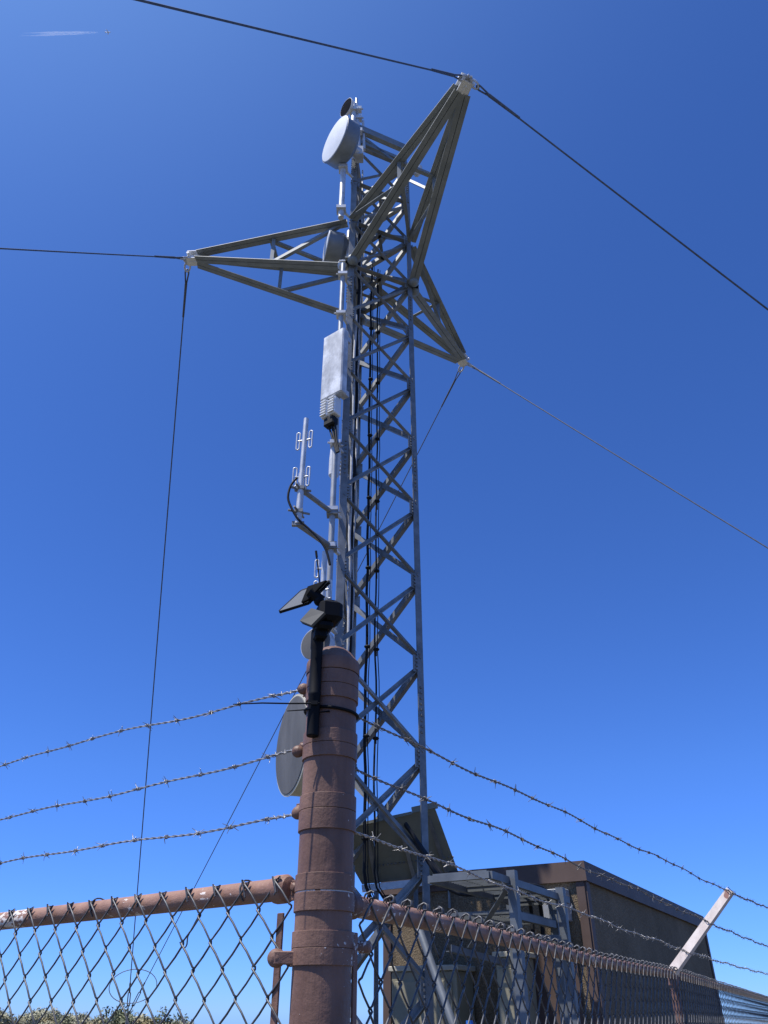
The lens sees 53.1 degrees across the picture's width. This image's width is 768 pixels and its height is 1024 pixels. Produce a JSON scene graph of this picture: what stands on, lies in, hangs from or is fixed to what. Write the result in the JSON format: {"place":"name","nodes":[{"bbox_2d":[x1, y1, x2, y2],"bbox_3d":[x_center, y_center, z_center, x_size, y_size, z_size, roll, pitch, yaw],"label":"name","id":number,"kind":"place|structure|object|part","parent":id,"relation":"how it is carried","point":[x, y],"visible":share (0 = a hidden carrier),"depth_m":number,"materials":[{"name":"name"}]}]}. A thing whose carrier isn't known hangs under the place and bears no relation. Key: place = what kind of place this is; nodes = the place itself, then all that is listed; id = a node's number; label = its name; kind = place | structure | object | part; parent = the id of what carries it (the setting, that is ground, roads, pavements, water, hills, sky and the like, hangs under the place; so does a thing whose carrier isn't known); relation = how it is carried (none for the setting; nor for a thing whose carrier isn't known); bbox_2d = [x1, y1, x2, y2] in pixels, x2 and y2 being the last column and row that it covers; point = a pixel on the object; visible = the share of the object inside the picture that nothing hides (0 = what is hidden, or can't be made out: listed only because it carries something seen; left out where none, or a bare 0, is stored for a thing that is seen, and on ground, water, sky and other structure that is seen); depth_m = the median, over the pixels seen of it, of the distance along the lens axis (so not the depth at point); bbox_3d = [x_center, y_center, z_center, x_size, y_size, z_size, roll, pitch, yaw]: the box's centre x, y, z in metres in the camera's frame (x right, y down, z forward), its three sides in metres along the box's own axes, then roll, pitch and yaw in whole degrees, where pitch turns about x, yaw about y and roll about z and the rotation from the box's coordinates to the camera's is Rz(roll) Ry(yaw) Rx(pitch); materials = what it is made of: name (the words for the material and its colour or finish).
{"place":"outdoors","nodes":[
{"label":"outdoors","id":0,"kind":"place"},
{"bbox_2d":[0,0,767,1023],"label":"sky","id":1,"kind":"structure","parent":0,"point":[595,637],"materials":[{"name":"blue"}]},
{"bbox_3d":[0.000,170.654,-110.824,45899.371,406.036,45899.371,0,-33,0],"label":"ground","id":2,"kind":"structure","parent":0,"visible":0},
{"bbox_2d":[0,1011,15,1023],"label":"shrub","id":3,"kind":"object","parent":2,"relation":"on","point":[8,1017],"visible":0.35,"depth_m":37.03,"materials":[{"name":"green plant"}]},
{"bbox_2d":[0,1010,16,1023],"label":"shrub","id":4,"kind":"object","parent":2,"relation":"on","point":[3,1020],"visible":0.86,"depth_m":36.69,"materials":[{"name":"green plant"}]},
{"bbox_2d":[19,1013,38,1023],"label":"shrub","id":5,"kind":"object","parent":2,"relation":"on","point":[27,1020],"visible":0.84,"depth_m":32.83,"materials":[{"name":"green plant"}]},
{"bbox_2d":[19,1010,43,1021],"bbox_3d":[-18.252,26.241,39.408,1.184,1.259,1.617,24,-40,-32],"label":"shrub","id":6,"kind":"object","parent":2,"relation":"on","point":[37,1015],"visible":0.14,"depth_m":39.41,"materials":[{"name":"green plant"}]},
{"bbox_2d":[36,1007,61,1020],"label":"shrub","id":7,"kind":"object","parent":2,"relation":"on","point":[57,1013],"visible":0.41,"depth_m":41.79,"materials":[{"name":"green plant"}]},
{"bbox_2d":[39,1013,60,1023],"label":"shrub","id":8,"kind":"object","parent":2,"relation":"on","point":[45,1021],"visible":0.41,"depth_m":37.99,"materials":[{"name":"green plant"}]},
{"bbox_2d":[53,1015,73,1023],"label":"shrub","id":9,"kind":"object","parent":2,"relation":"on","point":[68,1021],"visible":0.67,"depth_m":34.86,"materials":[{"name":"green plant"}]},
{"bbox_2d":[62,1011,78,1019],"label":"shrub","id":10,"kind":"object","parent":2,"relation":"on","point":[70,1015],"visible":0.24,"depth_m":45.06,"materials":[{"name":"green plant"}]},
{"bbox_2d":[71,1012,89,1023],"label":"shrub","id":11,"kind":"object","parent":2,"relation":"on","point":[81,1015],"visible":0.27,"depth_m":43.30,"materials":[{"name":"green plant"}]},
{"bbox_2d":[71,1015,98,1023],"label":"shrub","id":12,"kind":"object","parent":2,"relation":"on","point":[88,1019],"visible":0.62,"depth_m":35.97,"materials":[{"name":"green plant"}]},
{"bbox_2d":[84,1016,112,1023],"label":"shrub","id":13,"kind":"object","parent":2,"relation":"on","point":[97,1023],"visible":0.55,"depth_m":34.78,"materials":[{"name":"green plant"}]},
{"bbox_2d":[89,1015,112,1023],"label":"shrub","id":14,"kind":"object","parent":2,"relation":"on","point":[99,1020],"visible":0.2,"depth_m":36.10,"materials":[{"name":"green plant"}]},
{"bbox_2d":[96,1006,136,1023],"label":"shrub","id":15,"kind":"object","parent":2,"relation":"on","point":[122,1018],"visible":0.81,"depth_m":28.18,"materials":[{"name":"green plant"}]},
{"bbox_2d":[110,1003,136,1020],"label":"shrub","id":16,"kind":"object","parent":2,"relation":"on","point":[120,1009],"visible":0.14,"depth_m":46.07,"materials":[{"name":"green plant"}]},
{"bbox_2d":[132,1011,149,1021],"bbox_3d":[-12.168,25.472,37.941,1.255,1.420,1.701,25,-40,-33],"label":"shrub","id":17,"kind":"object","parent":2,"relation":"on","point":[141,1015],"visible":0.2,"depth_m":37.93,"materials":[{"name":"green plant"}]},
{"bbox_2d":[133,1017,160,1023],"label":"shrub","id":18,"kind":"object","parent":2,"relation":"on","point":[140,1021],"visible":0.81,"depth_m":33.92,"materials":[{"name":"green plant"}]},
{"bbox_2d":[147,1006,188,1023],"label":"shrub","id":19,"kind":"object","parent":2,"relation":"on","point":[166,1021],"visible":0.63,"depth_m":38.81,"materials":[{"name":"green plant"}]},
{"bbox_2d":[165,1019,188,1023],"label":"shrub","id":20,"kind":"object","parent":2,"relation":"on","point":[180,1022],"visible":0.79,"depth_m":37.29,"materials":[{"name":"green plant"}]},
{"bbox_2d":[186,72,474,1023],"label":"lattice tower","id":21,"kind":"structure","parent":2,"relation":"on","point":[450,108],"depth_m":13.25,"materials":[{"name":"metal"}]},
{"bbox_2d":[0,248,189,260],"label":"guy wire","id":22,"kind":"object","parent":21,"relation":"attached to","point":[183,258],"visible":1,"depth_m":12.91,"materials":[{"name":"black metal"}]},
{"bbox_2d":[127,261,190,1016],"bbox_3d":[-5.564,4.500,18.446,0.160,12.826,15.906,7,-34,-10],"label":"guy wire","id":23,"kind":"object","parent":21,"relation":"attached to","point":[183,313],"visible":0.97,"depth_m":17.38,"materials":[{"name":"grey metal"}]},
{"bbox_2d":[109,969,156,1003],"bbox_3d":[-7.004,13.226,21.458,1.341,0.839,0.221,0,-33,0],"label":"wire coil","id":24,"kind":"object","parent":23,"relation":"hanging from","point":[122,972],"visible":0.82,"depth_m":21.48,"materials":[{"name":"silver metal"}]},
{"bbox_2d":[276,694,306,796],"bbox_3d":[-0.887,2.856,9.496,0.597,1.351,1.210,14,-36,-20],"label":"microwave dish","id":25,"kind":"object","parent":21,"relation":"attached to","point":[289,771],"visible":0.45,"depth_m":9.30,"materials":[{"name":"paint"}]},
{"bbox_2d":[128,365,465,1015],"bbox_3d":[-2.633,5.303,19.683,0.160,12.826,15.555,21,-39,-29],"label":"guy wire","id":26,"kind":"object","parent":21,"relation":"attached to","point":[455,379],"visible":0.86,"depth_m":19.67,"materials":[{"name":"grey metal"}]},
{"bbox_2d":[134,0,469,81],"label":"guy wire","id":27,"kind":"object","parent":21,"relation":"attached to","point":[463,76],"visible":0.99,"depth_m":9.12,"materials":[{"name":"black metal"}]},
{"bbox_2d":[301,629,334,659],"bbox_3d":[-0.849,1.688,9.931,0.447,0.600,0.404,0,-33,0],"label":"microwave dish","id":28,"kind":"object","parent":21,"relation":"attached to","point":[306,646],"visible":0.33,"depth_m":9.82,"materials":[{"name":"white plastic"}]},
{"bbox_2d":[323,229,349,275],"bbox_3d":[-0.871,-4.961,14.842,0.670,1.263,0.678,0,-33,0],"label":"microwave dish","id":29,"kind":"object","parent":21,"relation":"attached to","point":[336,246],"visible":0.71,"depth_m":14.72,"materials":[{"name":"grey metal"}]},
{"bbox_2d":[326,263,349,634],"bbox_3d":[-0.711,-1.034,11.719,0.206,8.100,0.345,-11,-35,17],"label":"mount pipe","id":30,"kind":"object","parent":21,"relation":"attached to","point":[341,315],"visible":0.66,"depth_m":11.32,"materials":[{"name":"grey metal"}]},
{"bbox_2d":[287,417,337,565],"bbox_3d":[-0.820,-0.216,10.626,0.530,2.443,0.972,-21,-38,28],"label":"dipole antenna","id":31,"kind":"object","parent":30,"relation":"attached to","point":[300,489],"visible":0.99,"depth_m":10.51,"materials":[{"name":"metal"}]},
{"bbox_2d":[313,551,332,599],"bbox_3d":[-0.723,1.203,10.228,0.254,1.278,0.588,-10,-34,15],"label":"dipole antenna","id":32,"kind":"object","parent":30,"relation":"attached to","point":[323,568],"visible":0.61,"depth_m":10.18,"materials":[{"name":"metal"}]},
{"bbox_2d":[320,395,340,477],"bbox_3d":[-0.826,-1.144,11.701,0.344,1.431,0.345,0,-33,0],"label":"radio unit","id":33,"kind":"object","parent":30,"relation":"attached to","point":[330,408],"visible":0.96,"depth_m":11.81,"materials":[{"name":"white metal"}]},
{"bbox_2d":[320,328,350,400],"bbox_3d":[-0.769,-2.350,12.479,0.437,1.400,0.240,-22,-39,30],"label":"panel antenna","id":34,"kind":"object","parent":30,"relation":"attached to","point":[334,366],"visible":0.91,"depth_m":12.34,"materials":[{"name":"white plastic"}]},
{"bbox_2d":[322,115,363,219],"bbox_3d":[-0.716,-6.744,15.240,0.767,2.603,0.994,21,-38,-29],"label":"microwave dish","id":35,"kind":"object","parent":21,"relation":"attached to","point":[342,148],"visible":1,"depth_m":15.29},
{"bbox_2d":[340,98,357,121],"bbox_3d":[-0.737,-8.283,16.594,0.306,1.799,0.434,23,-39,-31],"label":"microwave dish","id":36,"kind":"object","parent":21,"relation":"attached to","point":[350,106],"visible":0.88,"depth_m":16.80,"materials":[{"name":"grey metal"}]},
{"bbox_2d":[343,191,358,641],"bbox_3d":[-0.580,-0.139,11.775,0.058,16.100,0.398,-3,-33,5],"label":"cable ladder","id":37,"kind":"object","parent":21,"relation":"attached to","point":[346,580],"visible":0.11,"depth_m":12.26,"materials":[{"name":"metal"}]},
{"bbox_2d":[347,314,356,650],"bbox_3d":[-0.500,1.415,10.551,0.076,11.762,0.081,0,-33,0],"label":"feed cable","id":38,"kind":"object","parent":37,"relation":"attached to","point":[350,513],"visible":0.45,"depth_m":11.47,"materials":[{"name":"black rubber"}]},
{"bbox_2d":[349,220,361,653],"bbox_3d":[-0.472,0.050,11.534,0.090,15.123,0.091,0,-33,0],"label":"feed cable","id":39,"kind":"object","parent":37,"relation":"attached to","point":[356,411],"visible":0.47,"depth_m":12.26,"materials":[{"name":"black rubber"}]},
{"bbox_2d":[352,170,362,628],"bbox_3d":[-0.446,-0.425,11.960,0.073,16.381,0.075,0,-33,0],"label":"feed cable","id":40,"kind":"object","parent":37,"relation":"attached to","point":[355,512],"visible":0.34,"depth_m":12.29,"materials":[{"name":"black rubber"}]},
{"bbox_2d":[355,98,363,145],"bbox_3d":[-0.575,-8.421,16.677,0.291,1.964,0.120,0,-33,0],"label":"omni antenna","id":41,"kind":"object","parent":21,"relation":"on","point":[359,118],"visible":0.56,"depth_m":16.74,"materials":[{"name":"grey metal"}]},
{"bbox_2d":[362,120,365,151],"bbox_3d":[-0.437,-8.139,16.613,0.102,1.098,0.080,0,-33,0],"label":"omni antenna","id":42,"kind":"object","parent":21,"relation":"on","point":[363,141],"visible":0.83,"depth_m":16.46,"materials":[{"name":"grey metal"}]},
{"bbox_2d":[361,264,374,897],"bbox_3d":[0.162,0.206,12.508,1.329,11.521,0.231,28,-42,-36],"label":"hanging cable","id":43,"kind":"object","parent":21,"relation":"hanging from","point":[367,646],"visible":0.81,"depth_m":11.00,"materials":[{"name":"black rubber"}]},
{"bbox_2d":[352,125,406,169],"bbox_3d":[-0.096,-7.713,16.550,1.276,1.275,0.150,14,-35,-20],"label":"antenna frame","id":44,"kind":"object","parent":21,"relation":"attached to","point":[383,140],"visible":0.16,"depth_m":16.70,"materials":[{"name":"metal"}]},
{"bbox_2d":[371,269,389,901],"bbox_3d":[0.233,0.183,12.572,1.169,11.413,0.232,27,-42,-35],"label":"hanging cable","id":45,"kind":"object","parent":21,"relation":"hanging from","point":[375,738],"visible":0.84,"depth_m":11.13,"materials":[{"name":"black rubber"}]},
{"bbox_2d":[409,179,424,188],"bbox_3d":[0.683,-6.486,15.241,0.783,1.226,0.050,-27,-41,35],"label":"outrigger pipe","id":46,"kind":"object","parent":21,"relation":"attached to","point":[417,184],"visible":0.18,"depth_m":15.24,"materials":[{"name":"white metal"}]},
{"bbox_2d":[413,165,421,176],"bbox_3d":[0.619,-7.095,16.112,0.407,0.285,0.154,-16,-36,23],"label":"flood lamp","id":47,"kind":"object","parent":21,"relation":"attached to","point":[415,174],"visible":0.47,"depth_m":16.03,"materials":[{"name":"metal"}]},
{"bbox_2d":[466,361,767,548],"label":"guy wire","id":48,"kind":"object","parent":21,"relation":"attached to","point":[475,368],"visible":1,"depth_m":15.39,"materials":[{"name":"grey metal"}]},
{"bbox_2d":[468,75,767,309],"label":"guy wire","id":49,"kind":"object","parent":21,"relation":"attached to","point":[490,96],"visible":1,"depth_m":11.69,"materials":[{"name":"black metal"}]},
{"bbox_2d":[0,646,767,1023],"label":"chain link fence","id":50,"kind":"object","parent":2,"relation":"on","point":[320,958],"visible":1,"depth_m":1.67,"materials":[{"name":"metal"}]},
{"bbox_2d":[233,550,358,737],"bbox_3d":[-0.161,0.283,1.705,0.145,0.427,0.281,-27,-42,35],"label":"security camera","id":51,"kind":"object","parent":50,"relation":"attached to","point":[324,618],"visible":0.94,"depth_m":1.69,"materials":[{"name":"black plastic"}]},
{"bbox_2d":[353,802,457,1023],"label":"ice shield","id":52,"kind":"object","parent":2,"relation":"on","point":[396,866],"visible":0.66,"depth_m":9.84,"materials":[{"name":"metal"}]},
{"bbox_2d":[388,964,475,1023],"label":"equipment cabinet","id":53,"kind":"object","parent":2,"relation":"on","point":[400,1012],"visible":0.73,"depth_m":8.96,"materials":[{"name":"metal"}]},
{"bbox_3d":[0.457,6.211,8.550,0.740,1.699,0.020,-17,-37,25],"label":"door","id":54,"kind":"part","parent":53,"relation":"part of","materials":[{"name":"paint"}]},
{"bbox_2d":[416,870,580,1023],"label":"steel canopy","id":55,"kind":"object","parent":2,"relation":"on","point":[556,922],"visible":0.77,"depth_m":7.80,"materials":[{"name":"grey metal"}]},
{"bbox_2d":[404,822,534,934],"bbox_3d":[1.027,4.237,8.794,1.523,1.355,0.534,5,-33,-8],"label":"feed cable","id":56,"kind":"object","parent":55,"relation":"on","point":[422,851],"visible":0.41,"depth_m":8.94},
{"bbox_2d":[404,826,544,934],"bbox_3d":[1.041,4.250,8.815,1.605,1.356,0.597,0,-33,0],"label":"feed cable","id":57,"kind":"object","parent":55,"relation":"attached to","point":[541,913],"visible":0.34,"depth_m":8.89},
{"bbox_2d":[405,828,551,934],"bbox_3d":[1.093,4.218,8.767,1.710,1.357,0.593,0,-33,0],"label":"feed cable","id":58,"kind":"object","parent":55,"relation":"attached to","point":[538,885],"visible":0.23,"depth_m":8.91,"materials":[{"name":"black rubber"}]},
{"bbox_2d":[492,951,538,1023],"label":"equipment cabinet","id":59,"kind":"object","parent":2,"relation":"on","point":[505,993],"visible":0.33,"depth_m":8.61,"materials":[{"name":"metal"}]},
{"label":"door","id":60,"kind":"part","parent":59,"relation":"part of","materials":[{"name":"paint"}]},
{"bbox_2d":[380,860,724,1023],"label":"equipment shelter","id":61,"kind":"object","parent":2,"relation":"on","point":[623,906],"visible":0.41,"depth_m":9.64,"materials":[{"name":"brown metal"}]},
{"bbox_2d":[505,947,583,1023],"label":"door","id":62,"kind":"structure","parent":61,"relation":"in","point":[538,978],"depth_m":8.74,"materials":[{"name":"grey metal"}]},
{"bbox_2d":[542,889,577,992],"bbox_3d":[2.045,5.664,8.447,0.300,2.740,0.180,-17,-37,25],"label":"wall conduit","id":63,"kind":"object","parent":61,"relation":"attached to","point":[546,911],"depth_m":9.03,"materials":[{"name":"metal"}]}
]}

